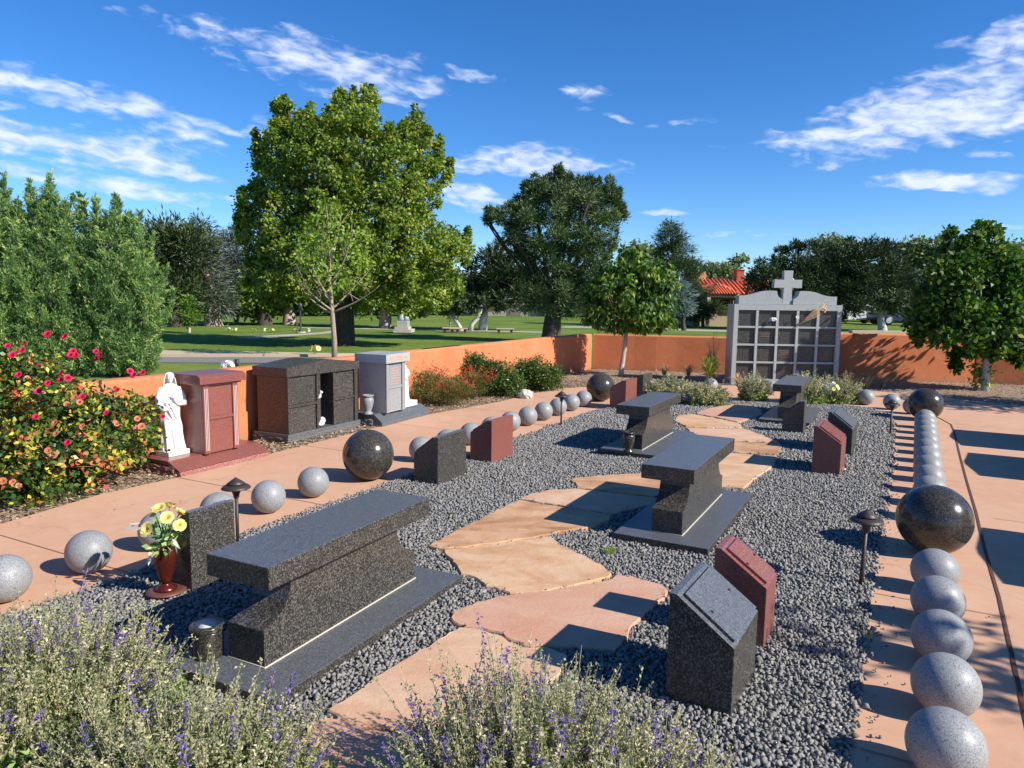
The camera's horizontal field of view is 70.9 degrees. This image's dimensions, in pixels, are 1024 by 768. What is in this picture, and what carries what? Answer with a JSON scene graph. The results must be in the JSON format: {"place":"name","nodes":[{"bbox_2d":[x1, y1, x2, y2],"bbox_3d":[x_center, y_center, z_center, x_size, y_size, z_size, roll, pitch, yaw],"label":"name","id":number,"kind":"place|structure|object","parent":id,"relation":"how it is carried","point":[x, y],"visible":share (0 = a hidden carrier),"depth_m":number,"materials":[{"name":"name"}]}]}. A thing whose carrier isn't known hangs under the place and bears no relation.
{"place":"outdoors","nodes":[
{"label":"outdoors","id":0,"kind":"place"},
{"bbox_2d":[62,357,330,362],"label":"road","id":1,"kind":"structure","parent":0,"point":[217,359],"depth_m":18.57,"materials":[{"name":"asphalt"}]},
{"bbox_2d":[151,350,330,353],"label":"path","id":2,"kind":"structure","parent":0,"point":[205,352],"depth_m":20.89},
{"bbox_2d":[1,309,909,481],"bbox_3d":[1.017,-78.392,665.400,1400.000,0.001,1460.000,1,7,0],"label":"ground","id":3,"kind":"structure","parent":0,"point":[200,337],"depth_m":31.47,"materials":[{"name":"plant"}]},
{"bbox_2d":[0,170,44,367],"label":"cypress","id":4,"kind":"object","parent":3,"relation":"on","point":[13,282],"visible":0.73,"depth_m":14.12,"materials":[{"name":"green plant"}]},
{"bbox_2d":[9,166,95,375],"bbox_3d":[-9.295,-2.187,14.460,2.018,4.291,1.286,1,7,0],"label":"cypress","id":5,"kind":"object","parent":3,"relation":"on","point":[52,238],"visible":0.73,"depth_m":14.19,"materials":[{"name":"green plant"}]},
{"bbox_2d":[69,190,178,376],"bbox_3d":[-7.955,-1.949,14.460,2.383,3.846,1.279,3,7,21],"label":"cypress","id":6,"kind":"object","parent":3,"relation":"on","point":[116,309],"visible":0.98,"depth_m":14.22,"materials":[{"name":"green plant"}]},
{"bbox_2d":[123,203,235,326],"bbox_3d":[-16.996,-5.848,36.179,5.805,6.372,4.456,-2,7,-21],"label":"dark pine","id":7,"kind":"object","parent":3,"relation":"on","point":[173,241],"visible":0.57,"depth_m":35.65,"materials":[{"name":"green plant"}]},
{"bbox_2d":[173,294,205,332],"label":"lawn tree","id":8,"kind":"object","parent":3,"relation":"on","point":[189,308],"visible":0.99,"depth_m":30.73,"materials":[{"name":"green plant"}]},
{"bbox_2d":[175,208,247,325],"bbox_3d":[-15.743,-6.074,37.736,5.025,6.171,3.890,3,7,20],"label":"grey spruce","id":9,"kind":"object","parent":3,"relation":"on","point":[214,311],"visible":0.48,"depth_m":37.55,"materials":[{"name":"green plant"}]},
{"bbox_2d":[212,222,253,323],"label":"grey spruce","id":10,"kind":"object","parent":3,"relation":"on","point":[230,237],"visible":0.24,"depth_m":40.27,"materials":[{"name":"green plant"}]},
{"bbox_2d":[121,353,354,356],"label":"kerb","id":11,"kind":"structure","parent":3,"relation":"on","point":[254,355],"depth_m":19.50,"materials":[{"name":"beige concrete"}]},
{"bbox_2d":[228,268,284,325],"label":"shade tree","id":12,"kind":"object","parent":3,"relation":"on","point":[259,313],"visible":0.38,"depth_m":39.00,"materials":[{"name":"green plant"}]},
{"bbox_2d":[234,263,321,324],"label":"shade tree","id":13,"kind":"object","parent":3,"relation":"on","point":[288,313],"visible":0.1,"depth_m":40.30,"materials":[{"name":"green plant"}]},
{"bbox_2d":[0,334,591,476],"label":"stucco wall","id":14,"kind":"structure","parent":3,"relation":"on","point":[572,353],"depth_m":11.66,"materials":[{"name":"paint"}]},
{"bbox_2d":[282,198,379,356],"bbox_3d":[-4.800,-2.750,19.008,2.722,4.333,1.934,1,7,0],"label":"sapling","id":15,"kind":"object","parent":3,"relation":"on","point":[348,241],"visible":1,"depth_m":18.91,"materials":[{"name":"green plant"}]},
{"bbox_2d":[227,81,477,345],"bbox_3d":[-5.297,-5.559,23.929,8.317,8.718,5.210,1,7,0],"label":"broadleaf tree","id":16,"kind":"object","parent":3,"relation":"on","point":[307,136],"visible":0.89,"depth_m":22.93,"materials":[{"name":"green plant"}]},
{"bbox_2d":[334,255,427,327],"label":"shade tree","id":17,"kind":"object","parent":3,"relation":"on","point":[385,319],"visible":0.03,"depth_m":37.82,"materials":[{"name":"green plant"}]},
{"bbox_2d":[0,400,905,767],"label":"gravel","id":18,"kind":"structure","parent":3,"relation":"on","point":[584,432],"depth_m":4.14,"materials":[{"name":"gravel"}]},
{"bbox_2d":[0,654,61,767],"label":"sage bush","id":19,"kind":"object","parent":18,"relation":"on","point":[11,764],"visible":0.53,"depth_m":2.44,"materials":[{"name":"green plant"}]},
{"bbox_2d":[0,567,197,767],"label":"sage bush","id":20,"kind":"object","parent":18,"relation":"on","point":[57,669],"visible":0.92,"depth_m":2.69,"materials":[{"name":"green plant"}]},
{"bbox_2d":[145,542,186,598],"bbox_3d":[-1.909,1.010,3.959,0.208,0.276,0.208,1,7,0],"label":"flower vase","id":21,"kind":"object","parent":18,"relation":"on","point":[164,565],"visible":0.84,"depth_m":3.92,"materials":[{"name":"red ceramic"}]},
{"bbox_2d":[125,502,186,564],"bbox_3d":[-1.939,0.817,3.907,0.335,0.324,0.231,-1,7,-15],"label":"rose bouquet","id":22,"kind":"object","parent":21,"relation":"in","point":[147,528],"visible":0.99,"depth_m":3.90,"materials":[{"name":"yellow plant"}]},
{"bbox_2d":[26,644,353,767],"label":"sage bush","id":23,"kind":"object","parent":18,"relation":"on","point":[134,747],"visible":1,"depth_m":2.31,"materials":[{"name":"green plant"}]},
{"bbox_2d":[166,499,234,592],"bbox_3d":[-1.812,0.928,4.163,0.252,0.493,0.300,5,8,29],"label":"slant marker","id":24,"kind":"object","parent":18,"relation":"on","point":[210,527],"visible":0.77,"depth_m":4.04,"materials":[{"name":"stone"}]},
{"bbox_2d":[168,489,462,710],"bbox_3d":[-0.905,0.969,3.634,0.652,0.562,1.476,4,8,26],"label":"granite bench","id":25,"kind":"object","parent":18,"relation":"on","point":[339,584],"visible":0.89,"depth_m":3.35,"materials":[{"name":"stone"}]},
{"bbox_2d":[189,616,224,661],"bbox_3d":[-1.359,1.138,3.210,0.148,0.148,0.148,1,7,0],"label":"granite cup","id":26,"kind":"object","parent":25,"relation":"on","point":[205,631],"visible":0.98,"depth_m":3.16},
{"bbox_2d":[299,718,415,767],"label":"flagstone","id":27,"kind":"object","parent":18,"relation":"on","point":[360,742],"visible":0.43,"depth_m":2.63,"materials":[{"name":"stone"}]},
{"bbox_2d":[414,429,465,484],"bbox_3d":[-0.652,0.668,6.565,0.252,0.464,0.492,4,8,26],"label":"slant marker","id":28,"kind":"object","parent":18,"relation":"on","point":[439,459],"visible":0.93,"depth_m":6.39,"materials":[{"name":"stone"}]},
{"bbox_2d":[327,627,566,731],"bbox_3d":[-0.224,1.287,3.074,0.641,0.042,0.953,5,8,33],"label":"flagstone","id":29,"kind":"object","parent":18,"relation":"on","point":[369,705],"visible":0.61,"depth_m":3.10,"materials":[{"name":"stone"}]},
{"bbox_2d":[470,415,512,462],"bbox_3d":[-0.207,0.570,7.412,0.252,0.469,0.434,5,8,29],"label":"slant marker","id":30,"kind":"object","parent":18,"relation":"on","point":[491,440],"visible":0.94,"depth_m":7.25,"materials":[{"name":"red stone"}]},
{"bbox_2d":[429,500,611,551],"bbox_3d":[0.112,1.046,5.107,0.848,0.041,1.278,4,8,29],"label":"flagstone","id":31,"kind":"object","parent":18,"relation":"on","point":[519,520],"visible":0.86,"depth_m":5.20,"materials":[{"name":"stone"}]},
{"bbox_2d":[362,612,680,767],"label":"sage bush","id":32,"kind":"object","parent":18,"relation":"on","point":[500,746],"visible":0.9,"depth_m":2.24,"materials":[{"name":"green plant"}]},
{"bbox_2d":[444,536,611,594],"bbox_3d":[0.083,1.126,4.442,0.853,0.041,0.835,-2,8,-25],"label":"flagstone","id":33,"kind":"object","parent":18,"relation":"on","point":[533,565],"visible":0.83,"depth_m":4.39,"materials":[{"name":"stone"}]},
{"bbox_2d":[450,575,667,655],"bbox_3d":[0.299,1.196,3.889,0.871,0.042,1.081,5,8,32],"label":"flagstone","id":34,"kind":"object","parent":18,"relation":"on","point":[599,616],"visible":0.87,"depth_m":3.73,"materials":[{"name":"stone"}]},
{"bbox_2d":[520,489,655,516],"bbox_3d":[0.628,0.960,5.880,1.030,0.041,0.586,4,7,23],"label":"flagstone","id":35,"kind":"object","parent":18,"relation":"on","point":[600,501],"visible":0.76,"depth_m":5.85,"materials":[{"name":"stone"}]},
{"bbox_2d":[481,715,705,767],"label":"sage bush","id":36,"kind":"object","parent":18,"relation":"on","point":[600,750],"visible":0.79,"depth_m":2.06,"materials":[{"name":"green plant"}]},
{"bbox_2d":[571,473,659,497],"bbox_3d":[1.076,0.907,6.364,1.060,0.042,0.774,-1,7,-12],"label":"flagstone","id":37,"kind":"object","parent":18,"relation":"on","point":[631,484],"visible":0.48,"depth_m":6.36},
{"bbox_2d":[610,377,636,408],"bbox_3d":[1.712,0.153,11.047,0.252,0.477,0.500,4,8,28],"label":"slant marker","id":38,"kind":"object","parent":18,"relation":"on","point":[623,391],"visible":0.85,"depth_m":10.85,"materials":[{"name":"red stone"}]},
{"bbox_2d":[530,698,739,767],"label":"sage bush","id":39,"kind":"object","parent":18,"relation":"on","point":[674,760],"visible":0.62,"depth_m":2.22,"materials":[{"name":"green plant"}]},
{"bbox_2d":[598,391,693,458],"bbox_3d":[1.578,0.447,8.236,0.652,0.562,1.556,4,8,27],"label":"granite bench","id":40,"kind":"object","parent":18,"relation":"on","point":[650,421],"visible":0.92,"depth_m":7.88,"materials":[{"name":"stone"}]},
{"bbox_2d":[613,434,751,555],"bbox_3d":[1.359,0.777,5.471,0.652,0.562,1.556,4,8,28],"label":"granite bench","id":41,"kind":"object","parent":18,"relation":"on","point":[694,507],"visible":0.96,"depth_m":5.07,"materials":[{"name":"stone"}]},
{"bbox_2d":[675,377,733,406],"bbox_3d":[3.057,0.145,11.460,0.894,0.549,0.802,4,8,24],"label":"sage bush","id":42,"kind":"object","parent":18,"relation":"on","point":[695,394],"visible":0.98,"depth_m":11.27,"materials":[{"name":"green plant"}]},
{"bbox_2d":[675,414,741,428],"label":"flagstone","id":43,"kind":"object","parent":18,"relation":"on","point":[694,420],"visible":0.85,"depth_m":9.63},
{"bbox_2d":[666,562,757,719],"bbox_3d":[0.866,1.091,3.086,0.270,0.495,0.415,5,8,31],"label":"slant marker","id":44,"kind":"object","parent":18,"relation":"on","point":[712,630],"visible":0.96,"depth_m":2.94,"materials":[{"name":"stone"}]},
{"bbox_2d":[696,404,762,423],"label":"flagstone","id":45,"kind":"object","parent":18,"relation":"on","point":[740,413],"visible":0.91,"depth_m":10.49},
{"bbox_2d":[686,427,778,443],"bbox_3d":[2.659,0.634,8.804,0.896,0.042,0.891,1,7,0],"label":"flagstone","id":46,"kind":"object","parent":18,"relation":"on","point":[740,435],"visible":0.67,"depth_m":8.81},
{"bbox_2d":[714,535,775,647],"bbox_3d":[1.157,1.039,3.578,0.252,0.488,0.230,5,8,31],"label":"slant marker","id":47,"kind":"object","parent":18,"relation":"on","point":[746,571],"visible":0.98,"depth_m":3.48,"materials":[{"name":"red stone"}]},
{"bbox_2d":[719,453,776,489],"bbox_3d":[2.264,0.845,7.010,0.661,0.042,1.518,3,7,17],"label":"flagstone","id":48,"kind":"object","parent":18,"relation":"on","point":[739,471],"visible":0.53,"depth_m":7.03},
{"bbox_2d":[732,441,781,454],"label":"flagstone","id":49,"kind":"object","parent":18,"relation":"on","point":[756,447],"visible":0.48,"depth_m":7.99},
{"bbox_2d":[758,376,820,425],"bbox_3d":[4.025,0.225,10.337,0.652,0.562,1.556,4,8,28],"label":"granite bench","id":50,"kind":"object","parent":18,"relation":"on","point":[790,389],"visible":0.76,"depth_m":9.92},
{"bbox_2d":[782,399,806,432],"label":"slant marker","id":51,"kind":"object","parent":18,"relation":"on","point":[794,419],"visible":0.89,"depth_m":9.04,"materials":[{"name":"stone"}]},
{"bbox_2d":[811,419,845,475],"bbox_3d":[3.139,0.635,7.109,0.252,0.497,0.474,5,8,30],"label":"slant marker","id":52,"kind":"object","parent":18,"relation":"on","point":[829,447],"visible":0.96,"depth_m":6.92,"materials":[{"name":"red stone"}]},
{"bbox_2d":[828,406,857,455],"bbox_3d":[3.701,0.531,8.053,0.252,0.493,0.550,5,8,30],"label":"slant marker","id":53,"kind":"object","parent":18,"relation":"on","point":[843,420],"visible":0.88,"depth_m":7.83,"materials":[{"name":"stone"}]},
{"bbox_2d":[849,509,884,584],"bbox_3d":[2.061,0.989,4.214,0.188,0.520,0.188,2,6,0],"label":"path light","id":54,"kind":"object","parent":18,"relation":"on","point":[866,519],"visible":0.94,"depth_m":4.18,"materials":[{"name":"brown metal"}]},
{"bbox_2d":[436,285,498,330],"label":"pale trunk tree","id":55,"kind":"object","parent":3,"relation":"on","point":[460,305],"visible":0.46,"depth_m":35.86,"materials":[{"name":"green plant"}]},
{"bbox_2d":[457,344,505,384],"bbox_3d":[-0.730,-0.275,12.688,1.254,0.844,0.845,2,7,8],"label":"evergreen shrub","id":56,"kind":"object","parent":3,"relation":"on","point":[476,359],"visible":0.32,"depth_m":12.47,"materials":[{"name":"green plant"}]},
{"bbox_2d":[458,236,541,329],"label":"dark pine","id":57,"kind":"object","parent":3,"relation":"on","point":[500,275],"visible":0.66,"depth_m":36.24,"materials":[{"name":"green plant"}]},
{"bbox_2d":[0,368,1023,523],"bbox_3d":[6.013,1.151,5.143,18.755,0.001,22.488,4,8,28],"label":"mulch bed","id":58,"kind":"object","parent":3,"relation":"on","point":[881,389],"visible":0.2,"depth_m":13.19,"materials":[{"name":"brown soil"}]},
{"bbox_2d":[0,331,170,509],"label":"rose bush","id":59,"kind":"object","parent":58,"relation":"on","point":[48,452],"visible":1,"depth_m":5.98,"materials":[{"name":"green plant"}]},
{"bbox_2d":[136,368,268,477],"bbox_3d":[-3.054,0.347,7.109,0.636,0.930,1.094,4,8,28],"label":"crypt","id":60,"kind":"object","parent":58,"relation":"on","point":[209,416],"visible":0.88,"depth_m":6.97,"materials":[{"name":"red stone"}]},
{"bbox_2d":[155,372,189,456],"bbox_3d":[-3.260,0.281,6.874,0.216,0.793,0.256,4,8,28],"label":"statue","id":61,"kind":"object","parent":60,"relation":"on","point":[170,395],"visible":0.98,"depth_m":6.82,"materials":[{"name":"white stone"}]},
{"bbox_2d":[209,385,231,415],"bbox_3d":[-2.860,0.164,7.041,0.007,0.275,0.271,4,8,28],"label":"door","id":62,"kind":"structure","parent":60,"relation":"in","point":[220,403],"depth_m":7.04,"materials":[{"name":"red stone"}]},
{"bbox_2d":[210,416,232,451],"bbox_3d":[-2.864,0.494,7.081,0.007,0.320,0.271,4,8,28],"label":"door","id":63,"kind":"structure","parent":60,"relation":"in","point":[221,434],"depth_m":7.08,"materials":[{"name":"red stone"}]},
{"bbox_2d":[252,357,360,444],"bbox_3d":[-2.469,0.165,8.705,0.574,0.945,1.266,4,8,28],"label":"crypt","id":64,"kind":"object","parent":58,"relation":"on","point":[293,407],"visible":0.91,"depth_m":8.34,"materials":[{"name":"stone"}]},
{"bbox_2d":[289,377,314,404],"bbox_3d":[-2.422,0.079,8.273,0.007,0.290,0.414,4,8,28],"label":"door","id":65,"kind":"structure","parent":64,"relation":"in","point":[301,390],"depth_m":8.27,"materials":[{"name":"stone"}]},
{"bbox_2d":[290,404,314,431],"bbox_3d":[-2.426,0.392,8.310,0.007,0.280,0.414,4,8,28],"label":"door","id":66,"kind":"structure","parent":64,"relation":"in","point":[302,417],"depth_m":8.31,"materials":[{"name":"stone"}]},
{"bbox_2d":[334,372,352,397],"bbox_3d":[-2.090,0.009,8.892,0.007,0.290,0.344,4,8,28],"label":"door","id":67,"kind":"structure","parent":64,"relation":"in","point":[342,381],"depth_m":8.89,"materials":[{"name":"stone"}]},
{"bbox_2d":[335,397,352,422],"bbox_3d":[-2.095,0.321,8.930,0.007,0.280,0.344,4,8,28],"label":"door","id":68,"kind":"structure","parent":64,"relation":"in","point":[343,407],"depth_m":8.93,"materials":[{"name":"stone"}]},
{"bbox_2d":[355,351,428,426],"bbox_3d":[-1.674,0.035,9.778,0.558,0.951,1.189,4,8,24],"label":"crypt","id":69,"kind":"object","parent":58,"relation":"on","point":[382,377],"visible":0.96,"depth_m":9.41,"materials":[{"name":"grey stone"}]},
{"bbox_2d":[409,359,482,407],"bbox_3d":[-1.147,-0.004,11.217,1.400,0.788,0.952,1,7,0],"label":"red sage","id":70,"kind":"object","parent":58,"relation":"on","point":[448,392],"visible":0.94,"depth_m":11.11,"materials":[{"name":"green plant"}]},
{"bbox_2d":[442,363,497,398],"bbox_3d":[-0.723,-0.005,11.917,1.048,0.656,0.847,-2,7,-23],"label":"red sage","id":71,"kind":"object","parent":58,"relation":"on","point":[470,377],"visible":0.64,"depth_m":11.84,"materials":[{"name":"green plant"}]},
{"bbox_2d":[473,357,528,397],"bbox_3d":[-0.217,-0.085,12.297,1.001,0.754,0.976,1,7,0],"label":"evergreen shrub","id":72,"kind":"object","parent":58,"relation":"on","point":[507,382],"visible":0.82,"depth_m":12.12,"materials":[{"name":"green plant"}]},
{"bbox_2d":[511,354,567,391],"bbox_3d":[0.459,-0.179,13.078,1.112,0.776,0.918,1,7,0],"label":"evergreen shrub","id":73,"kind":"object","parent":58,"relation":"on","point":[534,372],"visible":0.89,"depth_m":12.95,"materials":[{"name":"green plant"}]},
{"bbox_2d":[573,245,682,375],"bbox_3d":[2.562,-1.537,15.565,1.959,2.935,1.995,5,8,33],"label":"young round tree","id":74,"kind":"object","parent":58,"relation":"on","point":[647,314],"visible":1,"depth_m":15.21,"materials":[{"name":"green plant"}]},
{"bbox_2d":[644,372,695,393],"bbox_3d":[2.617,0.066,11.980,0.927,0.537,0.837,1,7,0],"label":"sage bush","id":75,"kind":"object","parent":58,"relation":"on","point":[669,385],"visible":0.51,"depth_m":11.89,"materials":[{"name":"green plant"}]},
{"bbox_2d":[724,271,842,383],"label":"columbarium","id":76,"kind":"structure","parent":58,"relation":"on","point":[781,346],"depth_m":14.42,"materials":[{"name":"grey stone"}]},
{"bbox_2d":[786,368,837,403],"bbox_3d":[4.863,0.049,11.822,0.896,0.656,0.768,1,7,0],"label":"sage bush","id":77,"kind":"object","parent":58,"relation":"on","point":[814,393],"visible":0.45,"depth_m":11.66,"materials":[{"name":"green plant"}]},
{"bbox_2d":[900,219,1023,390],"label":"leafy tree","id":78,"kind":"object","parent":58,"relation":"on","point":[970,297],"visible":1,"depth_m":13.34,"materials":[{"name":"green plant"}]},
{"bbox_2d":[480,161,631,336],"bbox_3d":[1.624,-4.896,27.114,5.770,6.817,3.668,1,7,0],"label":"pine tree","id":79,"kind":"object","parent":3,"relation":"on","point":[563,195],"visible":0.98,"depth_m":26.55,"materials":[{"name":"green plant"}]},
{"bbox_2d":[593,334,725,372],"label":"stucco wall","id":80,"kind":"structure","parent":3,"relation":"on","point":[652,352],"depth_m":16.89,"materials":[{"name":"paint"}]},
{"bbox_2d":[650,215,719,326],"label":"spruce tree","id":81,"kind":"object","parent":3,"relation":"on","point":[667,247],"visible":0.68,"depth_m":43.95,"materials":[{"name":"green plant"}]},
{"bbox_2d":[670,275,701,330],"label":"blue spruce","id":82,"kind":"object","parent":3,"relation":"on","point":[684,311],"visible":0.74,"depth_m":39.39,"materials":[{"name":"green plant"}]},
{"bbox_2d":[679,269,767,326],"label":"tiled house","id":83,"kind":"structure","parent":3,"relation":"on","point":[729,291],"depth_m":46.82,"materials":[{"name":"tile"}]},
{"bbox_2d":[699,252,749,279],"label":"distant tree","id":84,"kind":"object","parent":3,"relation":"on","point":[721,271],"visible":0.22,"depth_m":77.86,"materials":[{"name":"green plant"}]},
{"bbox_2d":[740,237,842,304],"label":"dark pine","id":85,"kind":"object","parent":3,"relation":"on","point":[809,271],"visible":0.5,"depth_m":41.29,"materials":[{"name":"green plant"}]},
{"bbox_2d":[822,232,922,330],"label":"dark pine","id":86,"kind":"object","parent":3,"relation":"on","point":[857,273],"visible":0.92,"depth_m":41.19,"materials":[{"name":"green plant"}]},
{"bbox_2d":[838,333,974,382],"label":"stucco wall","id":87,"kind":"structure","parent":3,"relation":"on","point":[893,357],"depth_m":15.37,"materials":[{"name":"paint"}]},
{"bbox_2d":[893,233,953,293],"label":"distant tree","id":88,"kind":"object","parent":3,"relation":"on","point":[918,249],"visible":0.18,"depth_m":78.14,"materials":[{"name":"green plant"}]},
{"bbox_2d":[973,357,1023,384],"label":"stucco wall","id":89,"kind":"structure","parent":3,"relation":"on","point":[1010,374],"depth_m":15.07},
{"bbox_2d":[0,385,1023,767],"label":"path","id":90,"kind":"structure","parent":0,"point":[996,717],"depth_m":5.18,"materials":[{"name":"concrete"}]},
{"bbox_2d":[0,554,32,602],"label":"stone sphere","id":91,"kind":"object","parent":90,"relation":"on","point":[15,571],"visible":0.97,"depth_m":3.84,"materials":[{"name":"grey stone"}]},
{"bbox_2d":[64,530,112,573],"bbox_3d":[-2.533,1.004,4.305,0.254,0.254,0.254,1,9,-44],"label":"stone sphere","id":92,"kind":"object","parent":90,"relation":"on","point":[92,550],"visible":0.99,"depth_m":4.22,"materials":[{"name":"grey stone"}]},
{"bbox_2d":[221,477,250,541],"bbox_3d":[-1.821,0.872,4.761,0.188,0.520,0.188,5,8,35],"label":"path light","id":93,"kind":"object","parent":90,"relation":"on","point":[235,486],"visible":0.98,"depth_m":4.72,"materials":[{"name":"brown metal"}]},
{"bbox_2d":[251,480,285,512],"bbox_3d":[-1.871,0.865,5.526,0.254,0.254,0.254,-6,9,-20],"label":"stone sphere","id":94,"kind":"object","parent":90,"relation":"on","point":[268,496],"visible":1,"depth_m":5.44,"materials":[{"name":"grey stone"}]},
{"bbox_2d":[297,467,328,496],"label":"stone sphere","id":95,"kind":"object","parent":90,"relation":"on","point":[312,481],"visible":1,"depth_m":5.88,"materials":[{"name":"grey stone"}]},
{"bbox_2d":[342,429,393,479],"bbox_3d":[-1.308,0.645,6.546,0.462,0.462,0.462,14,50,-3],"label":"stone sphere","id":96,"kind":"object","parent":90,"relation":"on","point":[367,454],"visible":1,"depth_m":6.38,"materials":[{"name":"stone"}]},
{"bbox_2d":[586,373,614,400],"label":"stone sphere","id":97,"kind":"object","parent":90,"relation":"on","point":[598,386],"visible":0.93,"depth_m":11.60,"materials":[{"name":"stone"}]},
{"bbox_2d":[736,369,773,401],"bbox_3d":[4.093,0.044,12.088,0.629,0.590,0.525,1,7,0],"label":"sage bush","id":98,"kind":"object","parent":90,"relation":"on","point":[753,390],"visible":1,"depth_m":12.02,"materials":[{"name":"green plant"}]},
{"bbox_2d":[811,371,865,404],"bbox_3d":[5.404,0.063,12.006,0.951,0.610,0.816,1,7,0],"label":"sage bush","id":99,"kind":"object","parent":90,"relation":"on","point":[847,392],"visible":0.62,"depth_m":11.78,"materials":[{"name":"green plant"}]},
{"bbox_2d":[907,388,943,416],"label":"stone sphere","id":100,"kind":"object","parent":90,"relation":"on","point":[932,400],"visible":0.8,"depth_m":10.13,"materials":[{"name":"stone"}]},
{"bbox_2d":[895,484,974,552],"bbox_3d":[2.829,0.906,4.819,0.462,0.462,0.462,0,-17,-2],"label":"stone sphere","id":101,"kind":"object","parent":90,"relation":"on","point":[936,517],"visible":0.94,"depth_m":4.66,"materials":[{"name":"stone"}]},
{"bbox_2d":[910,548,960,583],"bbox_3d":[2.456,1.084,4.176,0.254,0.254,0.254,21,-5,-15],"label":"stone sphere","id":102,"kind":"object","parent":90,"relation":"on","point":[930,561],"visible":0.69,"depth_m":4.10,"materials":[{"name":"grey stone"}]},
{"bbox_2d":[910,575,965,617],"bbox_3d":[2.225,1.131,3.759,0.254,0.254,0.254,-22,-29,6],"label":"stone sphere","id":103,"kind":"object","parent":90,"relation":"on","point":[934,592],"visible":0.71,"depth_m":3.68,"materials":[{"name":"grey stone"}]},
{"bbox_2d":[910,609,973,660],"bbox_3d":[1.995,1.178,3.342,0.254,0.254,0.254,-33,41,-7],"label":"stone sphere","id":104,"kind":"object","parent":90,"relation":"on","point":[936,630],"visible":0.85,"depth_m":3.26,"materials":[{"name":"grey stone"}]},
{"bbox_2d":[904,706,988,767],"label":"stone sphere","id":105,"kind":"object","parent":90,"relation":"on","point":[940,737],"visible":1,"depth_m":2.45,"materials":[{"name":"grey stone"}]},
{"bbox_2d":[910,652,982,716],"bbox_3d":[1.764,1.226,2.925,0.254,0.254,0.254,18,-2,-34],"label":"stone sphere","id":106,"kind":"object","parent":90,"relation":"on","point":[949,680],"visible":0.81,"depth_m":2.84,"materials":[{"name":"grey stone"}]},
{"bbox_2d":[938,417,1023,718],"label":"path joint","id":107,"kind":"object","parent":90,"relation":"on","point":[1016,675],"visible":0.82,"depth_m":4.04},
{"bbox_2d":[0,0,1023,291],"label":"sky","id":108,"kind":"structure","parent":0,"point":[757,126],"materials":[{"name":"blue"}]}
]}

